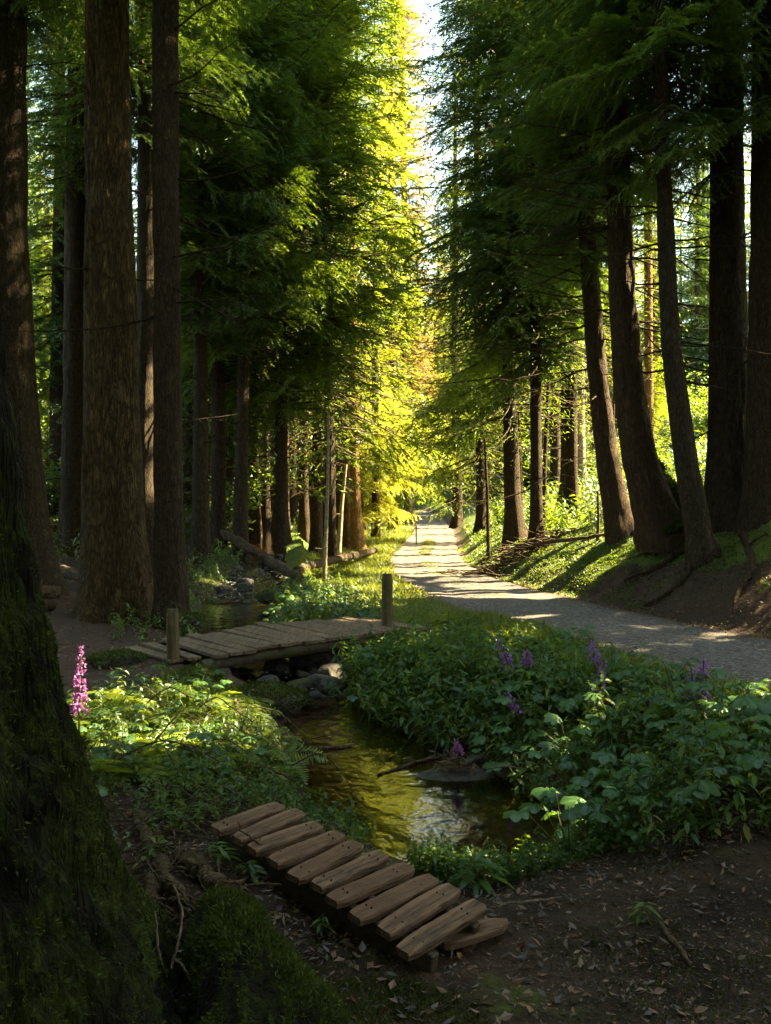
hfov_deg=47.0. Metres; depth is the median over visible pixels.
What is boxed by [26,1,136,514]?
spruce tree
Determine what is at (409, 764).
fallen branch
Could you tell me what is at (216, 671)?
broadleaf plant
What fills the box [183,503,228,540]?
shrub
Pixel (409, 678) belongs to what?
undergrowth
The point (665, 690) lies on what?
broadleaf plant
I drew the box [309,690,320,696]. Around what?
stone
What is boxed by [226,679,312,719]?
boulder
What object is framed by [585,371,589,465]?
spruce tree
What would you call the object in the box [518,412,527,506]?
sapling
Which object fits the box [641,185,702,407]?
spruce tree
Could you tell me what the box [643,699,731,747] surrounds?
broadleaf plant
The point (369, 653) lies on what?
broadleaf plant
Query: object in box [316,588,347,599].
broadleaf plant
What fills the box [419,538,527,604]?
grass
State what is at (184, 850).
fallen twig
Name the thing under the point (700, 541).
spruce tree
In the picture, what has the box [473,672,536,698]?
broadleaf plant
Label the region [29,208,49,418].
spruce tree
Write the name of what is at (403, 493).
shrub
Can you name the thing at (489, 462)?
spruce tree
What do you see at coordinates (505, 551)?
stick heap
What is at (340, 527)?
sapling
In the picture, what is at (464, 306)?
spruce tree
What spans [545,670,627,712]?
broadleaf plant
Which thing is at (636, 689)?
broadleaf plant
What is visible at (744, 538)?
bank root
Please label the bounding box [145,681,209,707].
bramble stem
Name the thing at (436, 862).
plant
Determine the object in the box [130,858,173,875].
fallen twig
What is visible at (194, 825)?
fallen twig
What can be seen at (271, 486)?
spruce tree
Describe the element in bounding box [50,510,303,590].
ground cover
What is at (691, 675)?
purple flower
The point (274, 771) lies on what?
bramble stem
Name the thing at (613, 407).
sapling
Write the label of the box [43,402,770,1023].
ground
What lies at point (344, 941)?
leaf litter
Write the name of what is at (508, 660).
purple flower
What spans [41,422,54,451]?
shrub
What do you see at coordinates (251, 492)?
shrub
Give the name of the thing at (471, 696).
broadleaf plant
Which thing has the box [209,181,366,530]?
spruce tree
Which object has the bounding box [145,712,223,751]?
bramble stem
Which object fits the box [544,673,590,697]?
broadleaf plant
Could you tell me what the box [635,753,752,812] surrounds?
broadleaf plant
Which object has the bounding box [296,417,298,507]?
spruce tree
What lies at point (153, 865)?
fallen twig
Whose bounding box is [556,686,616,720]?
broadleaf plant
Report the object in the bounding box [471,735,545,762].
broadleaf plant
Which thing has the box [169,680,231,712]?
broadleaf plant
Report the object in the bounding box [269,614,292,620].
broadleaf plant
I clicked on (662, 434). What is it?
shrub
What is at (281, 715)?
bramble stem
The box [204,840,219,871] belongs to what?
fallen twig
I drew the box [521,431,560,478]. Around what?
shrub
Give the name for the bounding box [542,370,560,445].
spruce tree
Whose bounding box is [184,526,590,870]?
water
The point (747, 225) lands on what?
spruce tree
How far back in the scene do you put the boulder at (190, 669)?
8.87 m
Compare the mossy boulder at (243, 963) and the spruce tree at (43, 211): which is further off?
the spruce tree at (43, 211)
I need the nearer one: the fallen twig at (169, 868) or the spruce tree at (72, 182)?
the fallen twig at (169, 868)
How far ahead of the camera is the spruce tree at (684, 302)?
75.18 m
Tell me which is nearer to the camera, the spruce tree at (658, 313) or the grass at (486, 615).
the grass at (486, 615)
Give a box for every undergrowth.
[46,464,298,591]
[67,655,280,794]
[109,538,243,646]
[130,705,376,851]
[267,565,393,623]
[326,610,662,755]
[398,430,617,510]
[402,801,637,887]
[423,620,770,854]
[489,427,706,533]
[537,636,764,731]
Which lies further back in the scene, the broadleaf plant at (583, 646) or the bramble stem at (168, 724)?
the broadleaf plant at (583, 646)
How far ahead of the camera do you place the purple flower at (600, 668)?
6.89 m
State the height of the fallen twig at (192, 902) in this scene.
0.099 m
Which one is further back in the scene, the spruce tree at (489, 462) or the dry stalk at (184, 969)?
the spruce tree at (489, 462)
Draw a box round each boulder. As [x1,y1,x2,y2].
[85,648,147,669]
[154,664,225,688]
[178,610,206,630]
[181,885,353,1023]
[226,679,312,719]
[255,587,293,604]
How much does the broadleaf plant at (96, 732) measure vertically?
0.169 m
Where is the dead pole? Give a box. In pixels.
[316,412,345,580]
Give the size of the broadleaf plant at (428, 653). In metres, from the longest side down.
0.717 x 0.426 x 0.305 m
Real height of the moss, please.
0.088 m
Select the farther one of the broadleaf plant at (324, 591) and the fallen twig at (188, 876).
the broadleaf plant at (324, 591)
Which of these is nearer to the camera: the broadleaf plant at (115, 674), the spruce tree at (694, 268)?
the broadleaf plant at (115, 674)
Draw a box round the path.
[388,508,770,691]
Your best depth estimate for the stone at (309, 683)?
9.85 m
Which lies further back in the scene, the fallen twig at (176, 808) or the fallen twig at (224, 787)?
the fallen twig at (224, 787)
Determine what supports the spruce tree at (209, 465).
on the ground at (589, 910)
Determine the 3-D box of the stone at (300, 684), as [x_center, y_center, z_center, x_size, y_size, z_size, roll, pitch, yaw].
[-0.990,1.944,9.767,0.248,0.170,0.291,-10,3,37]
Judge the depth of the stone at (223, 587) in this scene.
18.45 m
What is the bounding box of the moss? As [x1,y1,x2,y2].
[325,972,490,1023]
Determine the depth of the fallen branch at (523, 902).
3.94 m
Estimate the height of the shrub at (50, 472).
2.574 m
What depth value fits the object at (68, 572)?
18.00 m
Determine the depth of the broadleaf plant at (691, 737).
5.44 m
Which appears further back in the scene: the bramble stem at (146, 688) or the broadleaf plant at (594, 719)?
the bramble stem at (146, 688)
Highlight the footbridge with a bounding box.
[124,573,435,673]
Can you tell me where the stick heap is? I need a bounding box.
[422,521,595,576]
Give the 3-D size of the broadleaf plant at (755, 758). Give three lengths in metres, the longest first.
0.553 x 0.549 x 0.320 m
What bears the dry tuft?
on the stone at (483, 774)
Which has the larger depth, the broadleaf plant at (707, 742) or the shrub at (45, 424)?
the shrub at (45, 424)
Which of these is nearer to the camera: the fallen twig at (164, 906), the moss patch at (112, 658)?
the fallen twig at (164, 906)
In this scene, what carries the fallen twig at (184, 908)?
on the mossy boulder at (243, 963)
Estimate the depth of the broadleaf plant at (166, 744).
6.15 m
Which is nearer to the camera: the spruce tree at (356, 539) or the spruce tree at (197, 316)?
the spruce tree at (197, 316)
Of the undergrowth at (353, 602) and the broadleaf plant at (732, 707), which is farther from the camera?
the undergrowth at (353, 602)
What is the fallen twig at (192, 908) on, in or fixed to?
on the mossy boulder at (243, 963)
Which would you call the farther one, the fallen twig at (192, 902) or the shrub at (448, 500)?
the shrub at (448, 500)
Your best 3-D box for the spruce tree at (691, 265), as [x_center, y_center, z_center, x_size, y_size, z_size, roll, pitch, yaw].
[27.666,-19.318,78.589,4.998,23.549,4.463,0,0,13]
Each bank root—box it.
[621,544,684,585]
[628,552,649,559]
[643,562,691,605]
[733,527,767,603]
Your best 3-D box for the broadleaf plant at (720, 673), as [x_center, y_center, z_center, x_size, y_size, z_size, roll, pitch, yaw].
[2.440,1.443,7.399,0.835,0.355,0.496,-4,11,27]
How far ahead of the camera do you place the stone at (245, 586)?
18.45 m
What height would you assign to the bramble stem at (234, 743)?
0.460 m
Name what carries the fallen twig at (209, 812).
on the ground at (589, 910)
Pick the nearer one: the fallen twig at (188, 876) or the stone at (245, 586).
the fallen twig at (188, 876)
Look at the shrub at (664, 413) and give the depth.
55.90 m
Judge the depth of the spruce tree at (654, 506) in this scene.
16.00 m
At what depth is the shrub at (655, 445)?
36.56 m
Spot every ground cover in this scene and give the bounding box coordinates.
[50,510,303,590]
[458,530,684,609]
[463,447,770,590]
[563,543,770,636]
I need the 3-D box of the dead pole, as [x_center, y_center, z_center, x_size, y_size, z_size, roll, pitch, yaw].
[-1.303,-0.259,21.076,0.764,4.218,1.394,0,0,0]
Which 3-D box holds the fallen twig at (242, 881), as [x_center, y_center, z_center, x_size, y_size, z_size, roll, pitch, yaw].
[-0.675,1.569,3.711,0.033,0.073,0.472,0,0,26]
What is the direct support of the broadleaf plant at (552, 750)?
on the ground at (589, 910)
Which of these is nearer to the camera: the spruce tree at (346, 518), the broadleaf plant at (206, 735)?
the broadleaf plant at (206, 735)
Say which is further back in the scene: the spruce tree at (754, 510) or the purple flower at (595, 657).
the spruce tree at (754, 510)
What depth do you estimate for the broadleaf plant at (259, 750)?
6.18 m
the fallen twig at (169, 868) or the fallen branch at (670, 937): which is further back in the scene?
the fallen twig at (169, 868)
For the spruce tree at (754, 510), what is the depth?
14.80 m
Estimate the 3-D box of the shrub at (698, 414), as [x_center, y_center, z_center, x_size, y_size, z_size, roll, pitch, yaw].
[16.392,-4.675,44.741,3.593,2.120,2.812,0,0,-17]
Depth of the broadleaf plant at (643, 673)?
7.77 m
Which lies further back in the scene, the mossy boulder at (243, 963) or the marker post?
the marker post
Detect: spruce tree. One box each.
[0,0,191,595]
[2,0,329,633]
[10,0,264,625]
[26,0,206,555]
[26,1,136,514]
[27,73,54,446]
[28,32,52,341]
[29,108,52,393]
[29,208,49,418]
[33,154,53,404]
[42,42,67,316]
[46,0,277,578]
[53,0,375,553]
[132,0,314,563]
[132,26,258,534]
[133,46,331,531]
[134,0,349,557]
[136,0,427,546]
[182,24,343,536]
[208,383,234,507]
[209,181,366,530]
[248,0,454,556]
[248,341,310,525]
[259,41,387,543]
[260,0,414,555]
[260,404,297,509]
[270,184,340,525]
[273,21,320,531]
[296,177,314,510]
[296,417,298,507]
[297,28,404,545]
[311,54,422,551]
[311,247,364,536]
[337,193,384,548]
[344,0,453,536]
[349,51,418,531]
[361,0,466,530]
[367,0,449,524]
[379,0,610,546]
[389,11,560,533]
[391,0,657,542]
[396,197,430,410]
[397,199,435,482]
[417,97,503,528]
[421,229,463,486]
[421,299,447,486]
[423,208,448,456]
[424,225,449,372]
[427,327,451,493]
[435,0,708,545]
[437,181,472,457]
[455,0,749,552]
[468,390,497,498]
[484,110,654,513]
[487,414,526,500]
[487,425,498,496]
[493,397,527,485]
[500,316,589,498]
[517,271,612,507]
[517,394,529,486]
[520,0,770,570]
[520,401,549,484]
[521,391,549,487]
[541,269,610,488]
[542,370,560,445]
[564,0,770,533]
[584,270,619,476]
[584,288,618,439]
[585,301,616,426]
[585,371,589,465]
[601,78,703,444]
[605,270,641,422]
[606,0,770,533]
[634,223,643,320]
[635,220,643,341]
[637,220,656,365]
[637,236,656,353]
[637,252,666,416]
[639,219,661,403]
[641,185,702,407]
[643,254,683,426]
[674,189,693,375]
[675,161,709,407]
[676,141,709,375]
[682,170,705,369]
[684,144,709,378]
[743,58,750,333]
[745,160,750,328]
[753,0,761,19]
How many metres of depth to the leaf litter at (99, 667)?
11.75 m
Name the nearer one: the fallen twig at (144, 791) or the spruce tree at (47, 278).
the fallen twig at (144, 791)
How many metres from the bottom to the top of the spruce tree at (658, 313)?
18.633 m
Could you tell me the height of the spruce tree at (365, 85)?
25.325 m
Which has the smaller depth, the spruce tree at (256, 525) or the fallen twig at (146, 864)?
the fallen twig at (146, 864)
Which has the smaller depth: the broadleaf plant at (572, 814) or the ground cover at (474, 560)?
the broadleaf plant at (572, 814)
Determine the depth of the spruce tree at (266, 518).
32.86 m
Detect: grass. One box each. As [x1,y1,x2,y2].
[296,528,471,627]
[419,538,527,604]
[421,603,770,731]
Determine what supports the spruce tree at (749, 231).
on the ground at (589, 910)
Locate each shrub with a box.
[37,378,48,468]
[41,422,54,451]
[41,426,48,461]
[42,448,60,509]
[46,475,59,508]
[183,442,304,530]
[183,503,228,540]
[382,474,426,506]
[436,485,451,499]
[438,492,451,504]
[446,465,475,487]
[450,485,475,501]
[521,429,587,485]
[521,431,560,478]
[560,417,618,469]
[586,448,621,473]
[618,436,670,456]
[654,388,695,430]
[654,409,704,445]
[654,424,669,444]
[666,364,707,431]
[686,373,707,400]
[688,386,707,414]
[689,395,707,436]
[689,401,705,433]
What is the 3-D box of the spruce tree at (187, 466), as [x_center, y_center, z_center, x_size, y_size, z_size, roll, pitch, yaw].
[-5.897,-8.239,26.850,4.835,18.321,5.116,0,0,0]
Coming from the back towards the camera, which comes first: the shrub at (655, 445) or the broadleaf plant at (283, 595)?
the shrub at (655, 445)
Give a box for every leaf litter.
[45,532,308,697]
[97,763,370,1018]
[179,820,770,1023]
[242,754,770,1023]
[493,520,770,639]
[584,526,770,639]
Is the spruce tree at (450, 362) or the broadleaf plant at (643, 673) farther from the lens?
the spruce tree at (450, 362)
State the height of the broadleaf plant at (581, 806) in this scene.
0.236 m
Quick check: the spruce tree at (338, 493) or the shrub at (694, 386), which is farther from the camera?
the shrub at (694, 386)
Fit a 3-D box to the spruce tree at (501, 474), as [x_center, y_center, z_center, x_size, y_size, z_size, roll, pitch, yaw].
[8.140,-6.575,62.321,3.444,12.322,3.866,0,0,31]
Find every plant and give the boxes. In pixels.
[72,703,114,715]
[73,720,103,736]
[86,717,152,743]
[89,707,125,724]
[90,684,137,702]
[91,738,136,768]
[96,785,108,795]
[99,733,153,759]
[105,664,163,685]
[129,837,178,872]
[132,701,184,714]
[135,782,169,797]
[138,738,177,756]
[160,786,202,802]
[164,744,221,768]
[166,723,221,747]
[169,669,223,684]
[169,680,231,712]
[179,761,232,790]
[202,841,241,869]
[222,736,268,759]
[229,860,268,882]
[268,603,295,610]
[268,604,297,617]
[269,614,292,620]
[273,591,300,602]
[286,597,318,609]
[293,585,316,597]
[296,604,327,618]
[297,602,338,611]
[302,587,326,600]
[310,914,335,936]
[314,605,354,617]
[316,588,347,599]
[320,597,349,614]
[344,687,377,712]
[351,643,399,674]
[387,648,433,665]
[411,849,464,883]
[413,668,472,697]
[417,655,479,684]
[445,850,515,896]
[465,695,518,722]
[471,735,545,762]
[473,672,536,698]
[478,630,528,651]
[480,696,508,710]
[483,757,559,785]
[490,671,549,697]
[490,680,545,717]
[490,707,542,744]
[494,682,562,727]
[498,670,569,704]
[502,786,626,857]
[509,638,544,649]
[513,659,560,671]
[521,639,575,655]
[526,746,637,798]
[527,725,631,761]
[537,712,606,760]
[542,759,615,818]
[543,796,576,841]
[544,643,589,652]
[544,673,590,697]
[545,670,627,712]
[546,629,592,643]
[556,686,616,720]
[560,625,595,642]
[560,796,648,843]
[566,767,648,814]
[573,786,647,809]
[583,692,653,732]
[590,747,669,776]
[600,655,634,676]
[602,767,673,815]
[605,645,649,664]
[606,663,693,711]
[606,689,666,710]
[616,753,675,795]
[625,718,699,750]
[626,901,661,927]
[628,658,728,689]
[630,688,688,715]
[635,665,676,680]
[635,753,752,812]
[636,701,716,721]
[638,728,709,770]
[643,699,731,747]
[653,687,734,715]
[663,725,751,762]
[664,688,731,701]
[673,683,760,701]
[676,704,746,743]
[683,674,770,733]
[686,733,770,764]
[697,700,745,732]
[703,721,770,785]
[709,753,770,804]
[712,717,766,742]
[719,678,770,697]
[723,691,770,731]
[738,738,770,788]
[742,714,770,727]
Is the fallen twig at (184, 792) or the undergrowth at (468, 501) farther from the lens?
the undergrowth at (468, 501)
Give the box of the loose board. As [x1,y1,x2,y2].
[438,918,507,950]
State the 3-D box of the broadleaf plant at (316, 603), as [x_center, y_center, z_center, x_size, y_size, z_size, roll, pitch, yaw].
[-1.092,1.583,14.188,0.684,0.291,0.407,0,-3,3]
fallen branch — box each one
[233,699,248,732]
[291,743,353,749]
[377,736,465,775]
[491,896,561,908]
[512,533,603,550]
[657,919,693,966]
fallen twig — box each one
[114,783,122,790]
[114,796,204,838]
[120,788,170,817]
[120,842,184,858]
[125,788,171,793]
[125,840,169,864]
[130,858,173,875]
[132,859,152,874]
[133,840,167,857]
[133,850,169,900]
[135,866,188,877]
[136,869,185,879]
[141,863,157,874]
[143,824,168,855]
[143,876,191,904]
[148,895,173,917]
[149,814,209,833]
[150,830,216,848]
[152,781,216,813]
[157,800,196,820]
[157,896,195,911]
[158,900,185,925]
[161,890,197,906]
[162,847,190,880]
[167,893,192,915]
[168,915,189,921]
[169,851,219,872]
[170,817,241,829]
[171,809,226,818]
[171,892,203,903]
[179,870,205,891]
[183,848,216,861]
[187,801,247,810]
[188,871,257,905]
[194,785,248,802]
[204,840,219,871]
[217,813,230,821]
[225,797,273,806]
[226,799,236,812]
[236,865,245,875]
[238,822,265,868]
[241,882,281,889]
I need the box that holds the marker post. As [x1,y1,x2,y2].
[415,526,416,543]
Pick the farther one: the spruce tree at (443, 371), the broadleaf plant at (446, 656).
the spruce tree at (443, 371)
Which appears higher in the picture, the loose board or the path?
the path
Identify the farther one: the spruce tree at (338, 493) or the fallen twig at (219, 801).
the spruce tree at (338, 493)
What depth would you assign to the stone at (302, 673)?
10.35 m
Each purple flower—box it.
[69,645,90,731]
[452,738,463,771]
[494,637,515,677]
[505,692,522,741]
[521,649,535,670]
[588,640,600,673]
[590,661,606,707]
[684,668,695,724]
[694,660,713,720]
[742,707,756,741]
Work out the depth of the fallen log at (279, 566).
22.23 m
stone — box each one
[215,585,230,590]
[231,565,242,569]
[236,578,251,585]
[237,582,252,590]
[243,592,253,595]
[256,674,279,682]
[286,680,306,689]
[289,649,347,668]
[295,671,308,676]
[297,677,312,687]
[306,674,322,686]
[308,667,316,673]
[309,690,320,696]
[316,663,344,676]
[317,675,345,692]
[416,766,495,780]
[463,752,488,765]
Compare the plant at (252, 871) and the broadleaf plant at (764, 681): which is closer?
the plant at (252, 871)
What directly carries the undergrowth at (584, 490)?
on the ground at (589, 910)
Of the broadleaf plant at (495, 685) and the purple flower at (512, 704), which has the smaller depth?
the purple flower at (512, 704)
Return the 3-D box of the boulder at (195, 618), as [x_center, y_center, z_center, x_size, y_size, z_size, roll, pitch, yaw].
[-2.891,1.591,13.022,0.571,0.345,0.878,0,0,-36]
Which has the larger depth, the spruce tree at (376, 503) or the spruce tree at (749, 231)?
the spruce tree at (749, 231)
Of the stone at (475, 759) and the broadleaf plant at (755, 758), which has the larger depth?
the stone at (475, 759)
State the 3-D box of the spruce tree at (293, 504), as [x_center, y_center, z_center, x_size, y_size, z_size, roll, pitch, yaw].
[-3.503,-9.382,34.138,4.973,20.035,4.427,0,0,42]
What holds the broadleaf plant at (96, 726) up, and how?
on the ground at (589, 910)
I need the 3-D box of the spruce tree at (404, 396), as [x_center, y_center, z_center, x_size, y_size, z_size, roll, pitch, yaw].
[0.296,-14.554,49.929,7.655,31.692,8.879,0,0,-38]
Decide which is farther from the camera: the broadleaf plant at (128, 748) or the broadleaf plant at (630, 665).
the broadleaf plant at (630, 665)
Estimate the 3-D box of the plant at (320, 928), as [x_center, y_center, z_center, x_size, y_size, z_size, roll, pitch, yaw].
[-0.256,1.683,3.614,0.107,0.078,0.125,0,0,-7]
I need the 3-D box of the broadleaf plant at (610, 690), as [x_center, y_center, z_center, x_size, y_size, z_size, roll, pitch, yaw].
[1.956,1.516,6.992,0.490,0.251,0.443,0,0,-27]
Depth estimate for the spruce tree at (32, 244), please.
45.23 m
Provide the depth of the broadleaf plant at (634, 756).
5.24 m
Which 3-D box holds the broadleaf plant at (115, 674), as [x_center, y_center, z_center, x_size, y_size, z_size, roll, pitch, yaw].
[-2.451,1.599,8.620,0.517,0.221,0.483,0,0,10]
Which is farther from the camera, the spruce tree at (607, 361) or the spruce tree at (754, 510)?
the spruce tree at (607, 361)
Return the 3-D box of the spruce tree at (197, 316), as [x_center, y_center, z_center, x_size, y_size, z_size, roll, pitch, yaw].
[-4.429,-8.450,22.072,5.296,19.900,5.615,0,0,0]
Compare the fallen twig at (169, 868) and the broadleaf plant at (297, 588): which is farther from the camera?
the broadleaf plant at (297, 588)
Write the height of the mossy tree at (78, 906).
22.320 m
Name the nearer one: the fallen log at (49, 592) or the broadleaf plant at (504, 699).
the broadleaf plant at (504, 699)
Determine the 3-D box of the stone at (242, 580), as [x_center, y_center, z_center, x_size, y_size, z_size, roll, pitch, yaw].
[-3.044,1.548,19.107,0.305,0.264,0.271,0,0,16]
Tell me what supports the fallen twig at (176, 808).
on the leaf litter at (344, 941)
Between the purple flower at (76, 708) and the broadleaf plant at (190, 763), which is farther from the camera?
the purple flower at (76, 708)
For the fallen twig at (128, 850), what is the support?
on the ground at (589, 910)
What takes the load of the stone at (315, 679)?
in the water
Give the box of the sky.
[26,0,750,367]
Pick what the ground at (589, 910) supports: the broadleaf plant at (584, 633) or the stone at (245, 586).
the broadleaf plant at (584, 633)
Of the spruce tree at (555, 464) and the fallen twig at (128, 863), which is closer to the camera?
the fallen twig at (128, 863)
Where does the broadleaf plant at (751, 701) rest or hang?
on the ground at (589, 910)
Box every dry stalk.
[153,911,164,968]
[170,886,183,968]
[175,958,191,984]
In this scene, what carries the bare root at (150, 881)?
on the ground at (589, 910)
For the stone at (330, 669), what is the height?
0.245 m
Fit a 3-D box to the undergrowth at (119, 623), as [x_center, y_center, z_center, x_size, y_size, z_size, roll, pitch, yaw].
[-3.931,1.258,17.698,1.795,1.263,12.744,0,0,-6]
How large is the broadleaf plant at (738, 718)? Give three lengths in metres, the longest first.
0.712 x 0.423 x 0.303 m
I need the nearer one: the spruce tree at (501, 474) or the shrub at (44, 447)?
the shrub at (44, 447)
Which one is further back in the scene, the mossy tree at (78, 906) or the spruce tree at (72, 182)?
the spruce tree at (72, 182)
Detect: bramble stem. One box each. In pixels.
[105,740,251,779]
[112,686,169,709]
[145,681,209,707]
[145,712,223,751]
[173,729,271,777]
[186,697,252,721]
[213,763,297,783]
[219,770,362,820]
[233,706,319,751]
[237,690,292,712]
[281,734,391,768]
[291,753,354,790]
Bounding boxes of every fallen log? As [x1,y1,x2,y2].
[40,585,61,598]
[44,600,55,610]
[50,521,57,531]
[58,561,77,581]
[184,514,303,582]
[293,548,377,572]
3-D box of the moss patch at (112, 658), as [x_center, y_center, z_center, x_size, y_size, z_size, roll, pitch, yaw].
[-2.989,1.619,9.826,0.705,0.229,0.480,0,0,-23]
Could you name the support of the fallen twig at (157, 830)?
on the ground at (589, 910)
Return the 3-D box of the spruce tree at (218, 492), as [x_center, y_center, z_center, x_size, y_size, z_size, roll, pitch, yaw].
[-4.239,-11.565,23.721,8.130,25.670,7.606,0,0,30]
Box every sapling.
[336,461,353,553]
[473,438,507,561]
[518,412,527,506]
[527,379,562,524]
[571,491,602,541]
[612,389,616,423]
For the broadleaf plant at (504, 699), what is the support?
on the ground at (589, 910)
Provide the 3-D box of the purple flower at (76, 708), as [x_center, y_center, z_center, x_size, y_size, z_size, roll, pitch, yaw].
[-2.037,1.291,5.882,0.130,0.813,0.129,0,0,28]
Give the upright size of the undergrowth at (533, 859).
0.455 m
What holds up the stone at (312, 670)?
in the water
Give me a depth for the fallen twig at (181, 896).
3.59 m
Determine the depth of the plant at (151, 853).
4.07 m
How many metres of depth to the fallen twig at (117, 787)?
5.28 m
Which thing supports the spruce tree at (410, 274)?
on the ground at (589, 910)
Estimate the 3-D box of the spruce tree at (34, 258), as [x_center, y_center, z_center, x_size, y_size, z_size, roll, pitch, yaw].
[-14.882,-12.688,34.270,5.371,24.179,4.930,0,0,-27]
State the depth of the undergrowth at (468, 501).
66.75 m
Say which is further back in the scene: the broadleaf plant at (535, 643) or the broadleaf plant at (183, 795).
the broadleaf plant at (535, 643)
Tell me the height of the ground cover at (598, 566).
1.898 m
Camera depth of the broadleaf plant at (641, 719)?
6.41 m
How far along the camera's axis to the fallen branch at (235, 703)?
7.26 m
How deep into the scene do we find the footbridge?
10.51 m
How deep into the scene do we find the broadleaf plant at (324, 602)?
14.53 m
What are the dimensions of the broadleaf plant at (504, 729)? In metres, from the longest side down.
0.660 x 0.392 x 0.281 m
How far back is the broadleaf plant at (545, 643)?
9.03 m
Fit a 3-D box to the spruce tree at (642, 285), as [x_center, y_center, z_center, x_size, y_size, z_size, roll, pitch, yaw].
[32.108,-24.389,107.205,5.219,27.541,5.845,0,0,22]
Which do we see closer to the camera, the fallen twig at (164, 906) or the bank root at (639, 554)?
the fallen twig at (164, 906)
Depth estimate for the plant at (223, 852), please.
3.95 m
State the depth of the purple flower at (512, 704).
6.99 m
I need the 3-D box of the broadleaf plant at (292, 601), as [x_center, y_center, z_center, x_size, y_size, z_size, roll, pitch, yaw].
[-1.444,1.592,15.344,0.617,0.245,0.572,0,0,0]
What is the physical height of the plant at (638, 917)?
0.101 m
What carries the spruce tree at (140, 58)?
on the ground at (589, 910)
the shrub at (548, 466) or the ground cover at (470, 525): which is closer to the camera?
the ground cover at (470, 525)
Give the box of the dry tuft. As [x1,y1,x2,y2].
[423,747,483,781]
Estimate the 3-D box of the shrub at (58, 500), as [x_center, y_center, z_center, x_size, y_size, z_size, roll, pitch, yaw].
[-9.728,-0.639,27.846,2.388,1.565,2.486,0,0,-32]
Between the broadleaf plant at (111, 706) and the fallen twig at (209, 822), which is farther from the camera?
the broadleaf plant at (111, 706)
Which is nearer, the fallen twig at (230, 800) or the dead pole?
the fallen twig at (230, 800)
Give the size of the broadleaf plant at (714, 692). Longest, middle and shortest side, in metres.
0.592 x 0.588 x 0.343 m
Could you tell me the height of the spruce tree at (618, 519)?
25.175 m
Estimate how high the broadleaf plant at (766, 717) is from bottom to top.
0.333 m
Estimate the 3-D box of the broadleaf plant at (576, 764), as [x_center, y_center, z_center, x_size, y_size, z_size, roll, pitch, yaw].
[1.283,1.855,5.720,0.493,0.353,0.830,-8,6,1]
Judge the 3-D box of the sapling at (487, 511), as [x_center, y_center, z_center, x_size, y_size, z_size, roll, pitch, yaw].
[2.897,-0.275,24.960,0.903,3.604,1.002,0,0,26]
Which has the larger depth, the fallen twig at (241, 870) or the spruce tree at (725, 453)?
the spruce tree at (725, 453)
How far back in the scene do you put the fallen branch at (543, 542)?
20.64 m
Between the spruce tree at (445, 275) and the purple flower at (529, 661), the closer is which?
the purple flower at (529, 661)
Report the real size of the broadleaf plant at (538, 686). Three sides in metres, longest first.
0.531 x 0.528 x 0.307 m
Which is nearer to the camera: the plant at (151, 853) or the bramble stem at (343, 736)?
the plant at (151, 853)
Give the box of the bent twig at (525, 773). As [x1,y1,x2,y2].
[487,765,546,806]
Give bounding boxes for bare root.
[133,809,195,906]
[143,872,162,903]
[173,847,231,889]
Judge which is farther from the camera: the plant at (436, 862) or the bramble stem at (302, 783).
the bramble stem at (302, 783)
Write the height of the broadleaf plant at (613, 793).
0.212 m
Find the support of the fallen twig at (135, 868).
on the ground at (589, 910)
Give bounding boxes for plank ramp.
[209,802,485,973]
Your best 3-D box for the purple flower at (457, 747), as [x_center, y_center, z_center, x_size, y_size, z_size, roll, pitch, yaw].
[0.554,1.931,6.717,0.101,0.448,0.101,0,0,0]
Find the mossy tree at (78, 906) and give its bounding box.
[0,322,193,1023]
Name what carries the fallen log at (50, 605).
on the ground at (589, 910)
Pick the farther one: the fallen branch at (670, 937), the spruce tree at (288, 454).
the spruce tree at (288, 454)
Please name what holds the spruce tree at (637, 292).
on the ground at (589, 910)
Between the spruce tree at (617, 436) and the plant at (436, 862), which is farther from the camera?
the spruce tree at (617, 436)
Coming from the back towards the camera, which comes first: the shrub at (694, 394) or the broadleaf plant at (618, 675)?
the shrub at (694, 394)
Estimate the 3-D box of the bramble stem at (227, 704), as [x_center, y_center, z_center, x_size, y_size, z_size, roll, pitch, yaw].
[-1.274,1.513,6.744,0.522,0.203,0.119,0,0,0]
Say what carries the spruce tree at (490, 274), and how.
on the ground at (589, 910)
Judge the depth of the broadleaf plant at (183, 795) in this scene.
5.13 m
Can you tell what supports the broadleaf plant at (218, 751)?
on the ground at (589, 910)
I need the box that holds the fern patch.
[65,677,327,793]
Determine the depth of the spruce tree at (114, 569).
13.67 m
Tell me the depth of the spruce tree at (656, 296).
78.84 m
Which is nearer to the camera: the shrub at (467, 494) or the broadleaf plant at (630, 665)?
the broadleaf plant at (630, 665)
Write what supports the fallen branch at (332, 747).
on the ground at (589, 910)
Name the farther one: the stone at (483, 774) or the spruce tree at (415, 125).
the spruce tree at (415, 125)

